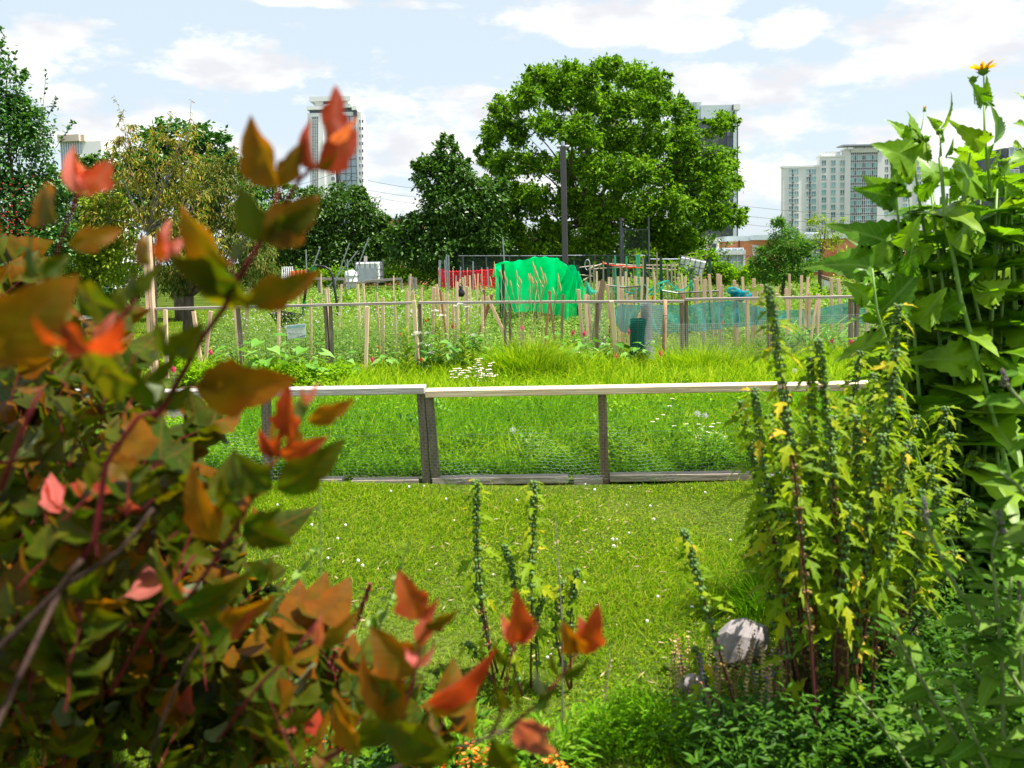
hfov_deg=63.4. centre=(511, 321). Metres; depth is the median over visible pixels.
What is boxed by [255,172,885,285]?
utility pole
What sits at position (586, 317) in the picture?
wooden stake
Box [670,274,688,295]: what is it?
crop plant
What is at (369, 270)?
water tank
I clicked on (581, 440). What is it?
leafy weed
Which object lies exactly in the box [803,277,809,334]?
wooden stake
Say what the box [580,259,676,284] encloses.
pole trellis
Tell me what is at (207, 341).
wooden stake
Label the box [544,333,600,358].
squash plant
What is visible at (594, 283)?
garden cane
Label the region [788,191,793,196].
window
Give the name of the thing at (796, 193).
window
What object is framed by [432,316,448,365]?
leafy stalk
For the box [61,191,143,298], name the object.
lime shrub
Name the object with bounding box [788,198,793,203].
window
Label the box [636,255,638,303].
green cane
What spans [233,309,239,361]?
wooden stake
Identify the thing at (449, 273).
steel rod
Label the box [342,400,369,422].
leafy weed
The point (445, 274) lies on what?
steel rod
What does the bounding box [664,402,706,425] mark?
leafy weed
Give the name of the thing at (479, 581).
motherwort
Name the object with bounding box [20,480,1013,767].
clover leaves
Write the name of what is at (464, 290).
wooden stake
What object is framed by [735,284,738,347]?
wooden stake
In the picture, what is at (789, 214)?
window
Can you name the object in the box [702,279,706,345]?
wooden stake
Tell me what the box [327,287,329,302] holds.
wooden stake
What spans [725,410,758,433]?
leafy weed
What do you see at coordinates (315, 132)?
window
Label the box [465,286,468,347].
wooden stake
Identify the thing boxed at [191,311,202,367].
wooden stake
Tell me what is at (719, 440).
leafy weed
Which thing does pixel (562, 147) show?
lamp post
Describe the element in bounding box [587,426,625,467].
leafy weed
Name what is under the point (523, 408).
leafy weed
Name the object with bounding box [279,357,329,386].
potato plant
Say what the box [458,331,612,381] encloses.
grass clump
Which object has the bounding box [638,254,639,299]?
green cane
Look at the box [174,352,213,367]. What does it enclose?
courgette plant
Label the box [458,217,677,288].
chain link fence
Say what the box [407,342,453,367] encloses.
squash plant
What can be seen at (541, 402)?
leafy weed
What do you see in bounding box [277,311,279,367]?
wooden stake
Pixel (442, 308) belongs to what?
wooden stake
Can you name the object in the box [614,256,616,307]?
green cane
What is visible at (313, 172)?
window
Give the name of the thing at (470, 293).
wooden stake
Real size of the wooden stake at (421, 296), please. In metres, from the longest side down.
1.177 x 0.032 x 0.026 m
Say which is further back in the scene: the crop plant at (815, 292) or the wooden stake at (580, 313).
the crop plant at (815, 292)
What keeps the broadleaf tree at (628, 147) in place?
on the ground at (640, 505)
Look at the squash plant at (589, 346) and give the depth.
11.67 m
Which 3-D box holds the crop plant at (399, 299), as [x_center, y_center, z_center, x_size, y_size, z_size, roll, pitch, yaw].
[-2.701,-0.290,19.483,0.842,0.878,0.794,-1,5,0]
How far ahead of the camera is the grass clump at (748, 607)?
3.62 m
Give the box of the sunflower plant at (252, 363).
[213,341,260,366]
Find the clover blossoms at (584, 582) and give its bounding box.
[276,483,772,726]
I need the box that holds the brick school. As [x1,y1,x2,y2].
[716,232,905,276]
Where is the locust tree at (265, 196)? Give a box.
[223,171,298,278]
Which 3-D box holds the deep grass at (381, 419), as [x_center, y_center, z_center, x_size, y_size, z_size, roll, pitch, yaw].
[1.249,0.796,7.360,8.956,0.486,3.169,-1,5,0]
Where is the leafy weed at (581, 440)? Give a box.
[562,421,598,469]
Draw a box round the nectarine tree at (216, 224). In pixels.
[136,146,285,329]
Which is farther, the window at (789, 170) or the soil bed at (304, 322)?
the window at (789, 170)
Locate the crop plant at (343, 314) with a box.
[330,299,353,332]
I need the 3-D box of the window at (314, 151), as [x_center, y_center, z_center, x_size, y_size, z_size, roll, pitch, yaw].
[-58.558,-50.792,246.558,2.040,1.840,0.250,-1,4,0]
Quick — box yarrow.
[448,358,497,385]
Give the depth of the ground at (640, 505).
4.30 m
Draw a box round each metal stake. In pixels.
[607,256,609,337]
[644,258,646,299]
[659,257,662,335]
[689,268,690,336]
[708,259,711,333]
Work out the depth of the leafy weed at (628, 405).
7.40 m
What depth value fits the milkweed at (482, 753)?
2.61 m
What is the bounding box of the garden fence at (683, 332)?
[154,295,877,369]
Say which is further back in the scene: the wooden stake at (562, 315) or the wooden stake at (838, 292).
the wooden stake at (838, 292)
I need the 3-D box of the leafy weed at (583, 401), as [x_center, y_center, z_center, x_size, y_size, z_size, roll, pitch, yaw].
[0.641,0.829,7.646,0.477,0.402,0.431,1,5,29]
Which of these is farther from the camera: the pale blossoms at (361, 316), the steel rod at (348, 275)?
the steel rod at (348, 275)
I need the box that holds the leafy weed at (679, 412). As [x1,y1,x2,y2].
[659,411,691,430]
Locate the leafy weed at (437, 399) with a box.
[434,398,456,417]
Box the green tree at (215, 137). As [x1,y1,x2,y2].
[97,114,243,320]
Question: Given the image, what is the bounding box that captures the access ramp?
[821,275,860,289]
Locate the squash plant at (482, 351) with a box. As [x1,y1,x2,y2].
[458,334,500,364]
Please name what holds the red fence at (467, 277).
on the ground at (640, 505)
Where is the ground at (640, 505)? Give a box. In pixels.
[12,251,1016,767]
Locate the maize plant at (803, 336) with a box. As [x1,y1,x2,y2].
[759,320,846,352]
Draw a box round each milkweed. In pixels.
[291,723,390,767]
[435,701,519,767]
[506,701,603,767]
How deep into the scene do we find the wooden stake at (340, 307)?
14.32 m
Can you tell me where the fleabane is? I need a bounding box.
[641,398,724,447]
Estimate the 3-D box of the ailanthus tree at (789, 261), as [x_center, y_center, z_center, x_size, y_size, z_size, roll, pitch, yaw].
[9.234,-2.185,27.959,2.634,2.909,1.753,1,5,21]
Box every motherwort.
[452,479,596,695]
[673,528,742,731]
[723,284,988,753]
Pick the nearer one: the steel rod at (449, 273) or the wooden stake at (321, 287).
the wooden stake at (321, 287)
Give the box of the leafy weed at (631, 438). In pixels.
[608,426,649,453]
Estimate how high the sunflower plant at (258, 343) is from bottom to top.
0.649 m
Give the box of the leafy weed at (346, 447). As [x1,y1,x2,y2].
[320,425,364,469]
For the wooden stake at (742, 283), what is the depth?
15.28 m
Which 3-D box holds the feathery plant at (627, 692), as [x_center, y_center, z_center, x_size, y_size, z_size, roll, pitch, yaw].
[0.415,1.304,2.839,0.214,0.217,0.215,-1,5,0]
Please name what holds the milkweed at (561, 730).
on the ground at (640, 505)
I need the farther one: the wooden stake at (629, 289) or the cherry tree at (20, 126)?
the wooden stake at (629, 289)
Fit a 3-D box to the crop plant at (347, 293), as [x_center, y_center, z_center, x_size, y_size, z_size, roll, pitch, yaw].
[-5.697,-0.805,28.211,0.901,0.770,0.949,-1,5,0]
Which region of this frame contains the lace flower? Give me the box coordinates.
[438,314,445,356]
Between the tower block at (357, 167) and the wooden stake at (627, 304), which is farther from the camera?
the tower block at (357, 167)
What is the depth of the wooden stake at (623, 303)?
12.68 m
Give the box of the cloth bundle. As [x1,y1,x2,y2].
[726,287,751,301]
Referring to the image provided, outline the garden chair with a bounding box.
[281,267,292,275]
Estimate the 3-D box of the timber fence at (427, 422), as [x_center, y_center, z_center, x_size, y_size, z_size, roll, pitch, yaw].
[-0.476,0.802,5.901,9.380,0.757,0.130,-1,5,2]
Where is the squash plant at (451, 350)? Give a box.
[429,333,468,366]
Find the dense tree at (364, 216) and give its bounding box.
[257,179,392,288]
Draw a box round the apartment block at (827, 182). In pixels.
[780,143,925,233]
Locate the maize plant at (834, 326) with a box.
[791,316,846,340]
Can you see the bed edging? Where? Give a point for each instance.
(178, 413)
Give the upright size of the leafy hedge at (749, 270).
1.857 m
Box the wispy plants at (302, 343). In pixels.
[206,298,498,364]
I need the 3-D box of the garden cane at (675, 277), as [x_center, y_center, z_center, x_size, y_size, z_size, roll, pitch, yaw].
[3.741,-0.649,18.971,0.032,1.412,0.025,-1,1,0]
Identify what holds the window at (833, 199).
in the apartment block at (827, 182)
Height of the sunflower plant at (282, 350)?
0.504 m
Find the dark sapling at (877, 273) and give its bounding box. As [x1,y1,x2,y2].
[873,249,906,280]
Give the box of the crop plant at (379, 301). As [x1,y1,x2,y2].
[369,292,391,316]
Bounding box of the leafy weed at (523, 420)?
[507,406,536,440]
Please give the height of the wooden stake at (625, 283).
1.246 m
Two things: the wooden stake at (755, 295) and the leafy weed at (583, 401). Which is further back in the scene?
the wooden stake at (755, 295)
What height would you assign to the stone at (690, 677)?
0.064 m
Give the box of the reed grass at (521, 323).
[480,261,561,353]
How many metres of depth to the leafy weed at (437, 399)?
7.39 m
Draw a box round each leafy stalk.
[399,326,413,366]
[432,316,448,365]
[456,318,471,365]
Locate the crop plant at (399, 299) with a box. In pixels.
[380,290,410,320]
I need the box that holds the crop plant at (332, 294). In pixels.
[316,283,346,306]
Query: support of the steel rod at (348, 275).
on the ground at (640, 505)
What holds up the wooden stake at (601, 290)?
on the ground at (640, 505)
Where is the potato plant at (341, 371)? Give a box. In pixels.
[318,359,358,385]
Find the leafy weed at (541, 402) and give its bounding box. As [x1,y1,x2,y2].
[530,399,552,415]
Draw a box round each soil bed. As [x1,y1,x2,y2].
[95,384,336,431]
[211,315,404,339]
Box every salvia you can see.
[667,629,800,737]
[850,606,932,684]
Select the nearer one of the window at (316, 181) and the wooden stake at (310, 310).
the wooden stake at (310, 310)
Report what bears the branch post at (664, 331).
on the ground at (640, 505)
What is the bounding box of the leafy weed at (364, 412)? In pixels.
[348,395,371,423]
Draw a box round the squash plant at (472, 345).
[452,334,488,360]
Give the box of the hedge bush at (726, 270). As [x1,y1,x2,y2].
[650,248,751,285]
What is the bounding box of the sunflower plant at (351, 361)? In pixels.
[330,351,361,373]
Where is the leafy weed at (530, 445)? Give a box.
[505,433,554,469]
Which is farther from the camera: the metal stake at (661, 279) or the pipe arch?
the pipe arch
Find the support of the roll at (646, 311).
on the ground at (640, 505)
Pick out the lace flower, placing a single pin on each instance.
(442, 329)
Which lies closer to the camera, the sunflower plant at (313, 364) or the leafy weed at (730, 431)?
the leafy weed at (730, 431)
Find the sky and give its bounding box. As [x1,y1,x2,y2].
[0,0,1023,264]
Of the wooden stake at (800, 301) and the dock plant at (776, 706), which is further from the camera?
the wooden stake at (800, 301)
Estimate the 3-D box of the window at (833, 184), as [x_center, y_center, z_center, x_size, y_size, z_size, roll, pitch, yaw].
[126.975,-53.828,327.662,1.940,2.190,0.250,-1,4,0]
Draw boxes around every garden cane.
[589,265,592,321]
[593,264,594,314]
[603,261,603,314]
[642,258,643,297]
[652,264,653,295]
[656,252,657,303]
[666,264,668,303]
[671,262,672,304]
[674,262,675,304]
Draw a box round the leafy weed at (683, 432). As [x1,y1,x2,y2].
[653,423,701,463]
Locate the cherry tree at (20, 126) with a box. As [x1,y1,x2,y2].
[0,25,102,272]
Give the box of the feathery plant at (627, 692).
[603,669,659,740]
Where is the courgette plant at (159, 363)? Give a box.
[142,356,179,370]
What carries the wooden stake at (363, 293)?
on the ground at (640, 505)
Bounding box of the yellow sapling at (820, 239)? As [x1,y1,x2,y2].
[795,213,848,292]
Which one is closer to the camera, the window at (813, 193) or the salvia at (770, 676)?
the salvia at (770, 676)
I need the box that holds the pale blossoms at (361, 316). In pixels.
[223,304,483,333]
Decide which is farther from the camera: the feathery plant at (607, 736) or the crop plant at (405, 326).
the crop plant at (405, 326)
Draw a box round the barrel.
[344,269,357,287]
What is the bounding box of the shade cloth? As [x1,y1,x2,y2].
[615,301,878,334]
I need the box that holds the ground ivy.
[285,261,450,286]
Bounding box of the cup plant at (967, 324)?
[802,60,1023,604]
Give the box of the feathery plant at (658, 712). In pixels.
[607,684,711,767]
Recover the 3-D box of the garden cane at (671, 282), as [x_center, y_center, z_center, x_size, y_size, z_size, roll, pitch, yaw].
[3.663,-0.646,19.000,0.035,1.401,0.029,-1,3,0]
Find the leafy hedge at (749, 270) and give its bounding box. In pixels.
[707,253,816,284]
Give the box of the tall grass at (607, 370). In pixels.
[148,325,893,472]
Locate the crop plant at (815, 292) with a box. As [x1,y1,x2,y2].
[804,283,825,303]
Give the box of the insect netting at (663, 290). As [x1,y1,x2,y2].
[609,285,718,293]
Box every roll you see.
[629,318,645,366]
[640,302,663,364]
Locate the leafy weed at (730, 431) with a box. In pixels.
[726,422,753,449]
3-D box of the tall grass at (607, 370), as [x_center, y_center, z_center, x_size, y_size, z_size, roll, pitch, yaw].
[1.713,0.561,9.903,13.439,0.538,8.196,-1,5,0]
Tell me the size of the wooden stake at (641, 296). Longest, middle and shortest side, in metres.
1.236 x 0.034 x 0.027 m
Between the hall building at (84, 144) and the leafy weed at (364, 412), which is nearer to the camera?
the leafy weed at (364, 412)
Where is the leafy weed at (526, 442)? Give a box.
[512,427,544,458]
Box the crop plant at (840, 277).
[824,273,858,292]
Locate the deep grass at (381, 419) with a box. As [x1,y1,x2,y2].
[182,374,882,475]
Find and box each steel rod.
[305,250,307,298]
[319,251,357,297]
[330,243,349,295]
[347,259,349,291]
[349,237,368,289]
[444,260,446,290]
[446,256,448,290]
[448,255,449,292]
[472,261,473,292]
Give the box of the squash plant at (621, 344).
[598,336,656,362]
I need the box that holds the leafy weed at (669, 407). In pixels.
[657,402,696,420]
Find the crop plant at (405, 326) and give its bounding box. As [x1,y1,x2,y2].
[389,311,429,349]
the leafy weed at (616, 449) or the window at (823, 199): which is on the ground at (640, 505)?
the leafy weed at (616, 449)
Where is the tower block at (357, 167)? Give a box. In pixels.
[306,96,367,245]
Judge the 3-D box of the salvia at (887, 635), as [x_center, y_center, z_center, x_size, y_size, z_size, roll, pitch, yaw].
[1.432,1.219,3.129,0.340,0.223,0.552,1,5,23]
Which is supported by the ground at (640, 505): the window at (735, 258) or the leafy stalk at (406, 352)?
the leafy stalk at (406, 352)
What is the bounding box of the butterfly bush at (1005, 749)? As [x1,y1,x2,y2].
[841,368,1023,767]
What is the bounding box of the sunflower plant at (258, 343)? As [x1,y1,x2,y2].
[244,333,292,367]
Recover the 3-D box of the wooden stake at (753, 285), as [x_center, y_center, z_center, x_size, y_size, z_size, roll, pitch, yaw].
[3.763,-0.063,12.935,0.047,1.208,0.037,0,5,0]
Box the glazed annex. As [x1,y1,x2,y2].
[704,248,745,269]
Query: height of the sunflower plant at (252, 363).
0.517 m
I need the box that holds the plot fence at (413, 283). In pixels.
[316,276,416,295]
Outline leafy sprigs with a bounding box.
[250,486,410,767]
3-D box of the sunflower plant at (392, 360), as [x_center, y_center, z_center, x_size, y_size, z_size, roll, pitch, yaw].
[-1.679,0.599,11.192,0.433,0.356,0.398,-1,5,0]
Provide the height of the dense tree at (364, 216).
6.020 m
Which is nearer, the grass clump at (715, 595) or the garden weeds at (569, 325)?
the grass clump at (715, 595)
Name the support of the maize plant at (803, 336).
on the ground at (640, 505)
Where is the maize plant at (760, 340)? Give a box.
[742,327,800,347]
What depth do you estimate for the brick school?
94.56 m
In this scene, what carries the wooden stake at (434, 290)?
on the ground at (640, 505)
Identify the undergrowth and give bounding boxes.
[240,230,735,286]
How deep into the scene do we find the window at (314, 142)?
246.30 m
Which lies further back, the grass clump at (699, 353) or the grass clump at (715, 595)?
the grass clump at (699, 353)
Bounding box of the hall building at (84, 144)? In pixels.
[57,134,138,290]
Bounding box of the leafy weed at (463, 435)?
[443,414,491,457]
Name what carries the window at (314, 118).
in the tower block at (357, 167)
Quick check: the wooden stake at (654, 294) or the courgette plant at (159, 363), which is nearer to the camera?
the courgette plant at (159, 363)
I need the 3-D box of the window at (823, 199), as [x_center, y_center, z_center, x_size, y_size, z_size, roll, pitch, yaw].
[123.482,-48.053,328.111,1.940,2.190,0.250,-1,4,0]
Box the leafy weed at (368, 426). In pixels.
[345,410,385,444]
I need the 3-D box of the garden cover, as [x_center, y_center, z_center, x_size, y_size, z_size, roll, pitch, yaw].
[0.600,-0.713,19.240,2.075,1.578,1.929,-1,5,0]
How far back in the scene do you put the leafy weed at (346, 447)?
6.37 m
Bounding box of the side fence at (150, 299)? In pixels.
[75,236,158,388]
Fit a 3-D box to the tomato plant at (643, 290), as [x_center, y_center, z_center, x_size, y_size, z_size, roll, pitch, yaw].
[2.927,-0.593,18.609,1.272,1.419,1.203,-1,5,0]
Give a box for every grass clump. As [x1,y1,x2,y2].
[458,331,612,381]
[463,378,644,426]
[612,454,689,483]
[645,337,761,374]
[658,534,798,628]
[679,560,746,613]
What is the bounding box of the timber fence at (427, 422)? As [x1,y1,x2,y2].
[76,380,881,484]
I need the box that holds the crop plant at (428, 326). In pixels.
[411,318,438,350]
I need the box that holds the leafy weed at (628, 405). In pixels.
[611,395,640,416]
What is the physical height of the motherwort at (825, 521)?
1.506 m
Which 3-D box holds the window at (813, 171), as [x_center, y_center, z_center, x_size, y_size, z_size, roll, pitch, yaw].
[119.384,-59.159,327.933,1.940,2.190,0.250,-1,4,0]
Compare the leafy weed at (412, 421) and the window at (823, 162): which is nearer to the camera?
the leafy weed at (412, 421)
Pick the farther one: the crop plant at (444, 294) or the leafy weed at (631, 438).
the crop plant at (444, 294)
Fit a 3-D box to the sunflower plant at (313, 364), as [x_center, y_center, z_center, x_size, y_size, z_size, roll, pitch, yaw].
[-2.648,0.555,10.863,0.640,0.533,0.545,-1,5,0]
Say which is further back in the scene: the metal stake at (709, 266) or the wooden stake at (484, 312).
the metal stake at (709, 266)
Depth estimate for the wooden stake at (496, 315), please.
12.61 m
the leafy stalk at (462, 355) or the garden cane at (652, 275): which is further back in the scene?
the garden cane at (652, 275)
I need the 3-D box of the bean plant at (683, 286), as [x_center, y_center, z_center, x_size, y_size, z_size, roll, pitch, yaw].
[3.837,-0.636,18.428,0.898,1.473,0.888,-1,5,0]
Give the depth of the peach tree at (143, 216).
13.01 m
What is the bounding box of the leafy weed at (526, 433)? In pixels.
[504,420,548,448]
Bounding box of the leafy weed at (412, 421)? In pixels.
[404,412,418,438]
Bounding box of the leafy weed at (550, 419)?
[543,417,575,436]
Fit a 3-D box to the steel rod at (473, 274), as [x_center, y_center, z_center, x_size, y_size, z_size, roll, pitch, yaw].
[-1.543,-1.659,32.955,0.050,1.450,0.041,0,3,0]
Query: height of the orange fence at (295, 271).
1.233 m
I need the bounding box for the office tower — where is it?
[669,102,739,237]
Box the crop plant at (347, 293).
[337,289,356,302]
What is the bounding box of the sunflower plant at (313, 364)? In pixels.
[282,343,334,382]
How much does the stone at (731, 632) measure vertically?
0.197 m
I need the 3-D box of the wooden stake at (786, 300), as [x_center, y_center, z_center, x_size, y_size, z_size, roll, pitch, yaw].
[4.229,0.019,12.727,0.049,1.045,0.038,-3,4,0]
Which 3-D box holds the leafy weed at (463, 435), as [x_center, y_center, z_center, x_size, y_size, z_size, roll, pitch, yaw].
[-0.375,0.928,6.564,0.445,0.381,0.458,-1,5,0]
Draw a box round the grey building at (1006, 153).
[961,147,1023,253]
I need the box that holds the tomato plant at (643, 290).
[624,267,666,304]
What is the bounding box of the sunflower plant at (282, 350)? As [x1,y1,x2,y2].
[280,338,307,364]
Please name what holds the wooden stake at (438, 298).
on the ground at (640, 505)
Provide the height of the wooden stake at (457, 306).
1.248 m
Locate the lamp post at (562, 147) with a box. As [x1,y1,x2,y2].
[557,141,568,265]
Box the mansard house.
[699,240,718,248]
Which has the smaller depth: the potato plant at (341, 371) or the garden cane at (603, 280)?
the potato plant at (341, 371)
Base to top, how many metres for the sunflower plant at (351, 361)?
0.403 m
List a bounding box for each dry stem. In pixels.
[554,513,563,722]
[597,659,612,721]
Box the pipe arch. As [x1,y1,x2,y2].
[300,265,338,321]
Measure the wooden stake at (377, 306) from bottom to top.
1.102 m
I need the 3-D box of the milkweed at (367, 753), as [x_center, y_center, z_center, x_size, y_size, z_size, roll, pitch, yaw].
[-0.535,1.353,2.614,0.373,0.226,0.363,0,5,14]
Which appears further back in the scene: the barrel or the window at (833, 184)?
the window at (833, 184)
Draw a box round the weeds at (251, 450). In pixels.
[81,357,869,474]
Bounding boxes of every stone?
[678,673,699,691]
[713,618,769,666]
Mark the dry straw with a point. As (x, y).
(541, 568)
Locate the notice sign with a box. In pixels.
[285,324,306,360]
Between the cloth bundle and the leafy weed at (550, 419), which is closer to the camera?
the leafy weed at (550, 419)
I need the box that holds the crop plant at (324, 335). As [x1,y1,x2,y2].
[299,320,354,355]
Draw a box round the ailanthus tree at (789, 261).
[745,214,822,295]
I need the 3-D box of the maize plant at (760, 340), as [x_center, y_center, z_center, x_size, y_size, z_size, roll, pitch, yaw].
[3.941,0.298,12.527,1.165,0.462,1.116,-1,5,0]
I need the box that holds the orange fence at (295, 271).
[290,269,306,294]
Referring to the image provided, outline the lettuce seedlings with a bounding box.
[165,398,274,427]
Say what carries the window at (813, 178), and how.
in the apartment block at (827, 182)
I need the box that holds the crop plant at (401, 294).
[391,283,416,309]
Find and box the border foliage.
[232,576,1023,767]
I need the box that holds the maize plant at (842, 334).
[806,324,853,348]
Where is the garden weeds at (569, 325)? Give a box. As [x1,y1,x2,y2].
[196,276,954,367]
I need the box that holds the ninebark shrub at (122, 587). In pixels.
[0,85,604,767]
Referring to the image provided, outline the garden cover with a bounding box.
[492,257,585,326]
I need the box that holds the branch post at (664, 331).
[662,299,667,358]
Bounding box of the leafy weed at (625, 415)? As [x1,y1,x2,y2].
[593,409,626,430]
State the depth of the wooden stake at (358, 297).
15.10 m
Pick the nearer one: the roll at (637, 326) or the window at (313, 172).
the roll at (637, 326)
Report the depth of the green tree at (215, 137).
22.43 m
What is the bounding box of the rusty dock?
[324,582,371,748]
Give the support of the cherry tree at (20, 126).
on the ground at (640, 505)
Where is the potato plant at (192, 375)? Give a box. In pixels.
[180,359,211,385]
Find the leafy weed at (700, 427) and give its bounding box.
[679,414,714,440]
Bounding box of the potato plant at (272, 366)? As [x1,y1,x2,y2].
[256,357,298,382]
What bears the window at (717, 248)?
in the glazed annex
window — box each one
[312,116,318,122]
[312,125,318,131]
[312,129,318,135]
[312,138,318,144]
[312,147,318,153]
[312,170,318,175]
[312,178,318,184]
[717,248,724,262]
[725,248,743,269]
[788,169,793,174]
[788,176,793,181]
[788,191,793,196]
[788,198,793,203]
[788,213,793,218]
[794,176,798,181]
[794,191,798,196]
[794,213,798,218]
[804,232,820,271]
[811,169,815,174]
[811,176,815,181]
[811,191,815,196]
[821,160,825,165]
[821,182,825,187]
[821,197,825,202]
[821,204,825,209]
[831,160,835,165]
[831,182,835,187]
[831,197,835,202]
[831,204,835,209]
[840,160,844,165]
[1009,147,1018,156]
[1010,169,1018,172]
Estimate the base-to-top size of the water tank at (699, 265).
1.206 m
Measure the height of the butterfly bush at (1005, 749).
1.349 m
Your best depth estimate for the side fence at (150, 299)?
11.43 m
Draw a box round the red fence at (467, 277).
[438,268,495,291]
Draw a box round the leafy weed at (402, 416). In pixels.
[391,412,414,436]
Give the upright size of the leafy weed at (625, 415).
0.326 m
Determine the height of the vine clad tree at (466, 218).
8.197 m
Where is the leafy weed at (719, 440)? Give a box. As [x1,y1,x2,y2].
[690,427,737,461]
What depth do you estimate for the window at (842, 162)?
326.97 m
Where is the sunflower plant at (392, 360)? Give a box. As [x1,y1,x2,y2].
[371,352,398,367]
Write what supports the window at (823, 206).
in the apartment block at (827, 182)
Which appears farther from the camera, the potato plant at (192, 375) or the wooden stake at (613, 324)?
the wooden stake at (613, 324)
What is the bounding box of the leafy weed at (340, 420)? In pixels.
[328,414,354,432]
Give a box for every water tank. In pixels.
[354,256,383,282]
[676,255,707,281]
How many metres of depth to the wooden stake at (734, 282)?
12.86 m
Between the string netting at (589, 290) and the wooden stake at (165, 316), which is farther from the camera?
the string netting at (589, 290)
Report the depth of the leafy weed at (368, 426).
6.75 m
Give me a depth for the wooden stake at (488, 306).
12.62 m
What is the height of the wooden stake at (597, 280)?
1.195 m
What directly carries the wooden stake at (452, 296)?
on the ground at (640, 505)
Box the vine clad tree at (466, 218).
[380,130,519,288]
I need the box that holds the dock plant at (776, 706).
[708,634,928,767]
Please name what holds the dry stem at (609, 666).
on the ground at (640, 505)
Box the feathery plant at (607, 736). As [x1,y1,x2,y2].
[566,686,642,766]
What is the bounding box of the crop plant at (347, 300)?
[334,289,357,308]
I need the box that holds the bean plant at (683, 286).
[668,260,700,304]
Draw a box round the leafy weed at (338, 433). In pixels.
[322,425,347,445]
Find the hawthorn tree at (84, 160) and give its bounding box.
[25,153,163,328]
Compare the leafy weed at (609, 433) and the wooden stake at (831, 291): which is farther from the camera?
the wooden stake at (831, 291)
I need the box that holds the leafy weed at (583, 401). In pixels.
[569,395,595,408]
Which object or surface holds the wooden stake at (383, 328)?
on the ground at (640, 505)
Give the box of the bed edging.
[166,411,182,416]
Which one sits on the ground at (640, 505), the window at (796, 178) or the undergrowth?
the undergrowth
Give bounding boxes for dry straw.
[273,470,778,724]
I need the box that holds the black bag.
[458,283,464,296]
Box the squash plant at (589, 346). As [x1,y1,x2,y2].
[557,337,594,359]
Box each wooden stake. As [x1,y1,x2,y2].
[163,310,168,377]
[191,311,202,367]
[203,311,212,362]
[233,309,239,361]
[243,282,251,345]
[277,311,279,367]
[309,299,312,360]
[320,273,322,307]
[324,289,328,324]
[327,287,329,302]
[338,284,342,341]
[356,284,361,341]
[362,284,368,363]
[364,306,368,370]
[375,293,381,360]
[382,298,384,361]
[393,296,396,363]
[406,288,407,323]
[407,291,408,343]
[409,274,411,306]
[411,291,414,300]
[412,301,419,363]
[420,287,422,309]
[432,287,432,321]
[432,287,435,339]
[435,284,444,351]
[439,289,445,337]
[442,293,445,344]
[446,291,448,362]
[451,291,454,343]
[455,282,459,345]
[462,277,464,308]
[464,276,465,319]
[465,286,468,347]
[469,275,471,317]
[470,294,492,360]
[476,273,478,316]
[481,294,483,348]
[483,289,485,345]
[486,296,508,343]
[544,292,551,346]
[548,291,555,344]
[560,294,564,344]
[576,289,583,347]
[584,294,589,348]
[587,296,591,338]
[591,280,605,350]
[596,271,597,290]
[606,277,609,337]
[606,284,613,351]
[609,301,618,362]
[617,277,619,346]
[620,276,623,339]
[620,288,622,350]
[622,289,624,350]
[625,271,626,304]
[626,294,628,344]
[628,277,629,304]
[635,276,636,304]
[640,277,642,316]
[646,277,648,299]
[652,278,655,335]
[677,277,682,299]
[681,273,683,299]
[694,279,695,336]
[696,277,698,303]
[700,274,702,297]
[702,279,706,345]
[708,274,715,339]
[716,274,718,301]
[719,275,721,300]
[719,285,723,351]
[733,280,735,342]
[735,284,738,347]
[741,277,745,337]
[746,289,748,354]
[751,278,755,345]
[754,286,757,353]
[759,284,762,342]
[784,288,789,336]
[788,274,790,328]
[798,275,802,344]
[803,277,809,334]
[807,293,811,328]
[809,300,817,341]
[816,294,820,335]
[830,278,832,330]
[836,278,843,338]
[865,283,868,331]
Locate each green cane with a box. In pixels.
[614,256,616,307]
[625,256,627,291]
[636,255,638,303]
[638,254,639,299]
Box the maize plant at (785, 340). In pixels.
[735,320,814,346]
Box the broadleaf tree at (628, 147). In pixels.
[466,52,750,282]
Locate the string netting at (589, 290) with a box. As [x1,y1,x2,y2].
[585,280,693,297]
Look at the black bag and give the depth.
16.98 m
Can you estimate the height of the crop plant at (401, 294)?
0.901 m
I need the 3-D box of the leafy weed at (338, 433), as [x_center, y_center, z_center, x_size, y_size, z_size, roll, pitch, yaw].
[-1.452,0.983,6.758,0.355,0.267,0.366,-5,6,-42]
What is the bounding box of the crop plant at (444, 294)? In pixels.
[430,283,460,310]
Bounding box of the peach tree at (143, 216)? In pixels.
[79,96,229,307]
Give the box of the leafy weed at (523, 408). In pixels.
[507,397,540,419]
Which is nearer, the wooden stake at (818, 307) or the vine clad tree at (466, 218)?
the wooden stake at (818, 307)
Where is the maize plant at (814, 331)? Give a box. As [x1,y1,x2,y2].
[761,315,845,351]
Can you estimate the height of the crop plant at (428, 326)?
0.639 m
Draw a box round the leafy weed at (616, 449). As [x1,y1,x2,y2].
[590,433,632,471]
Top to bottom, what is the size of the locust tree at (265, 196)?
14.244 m

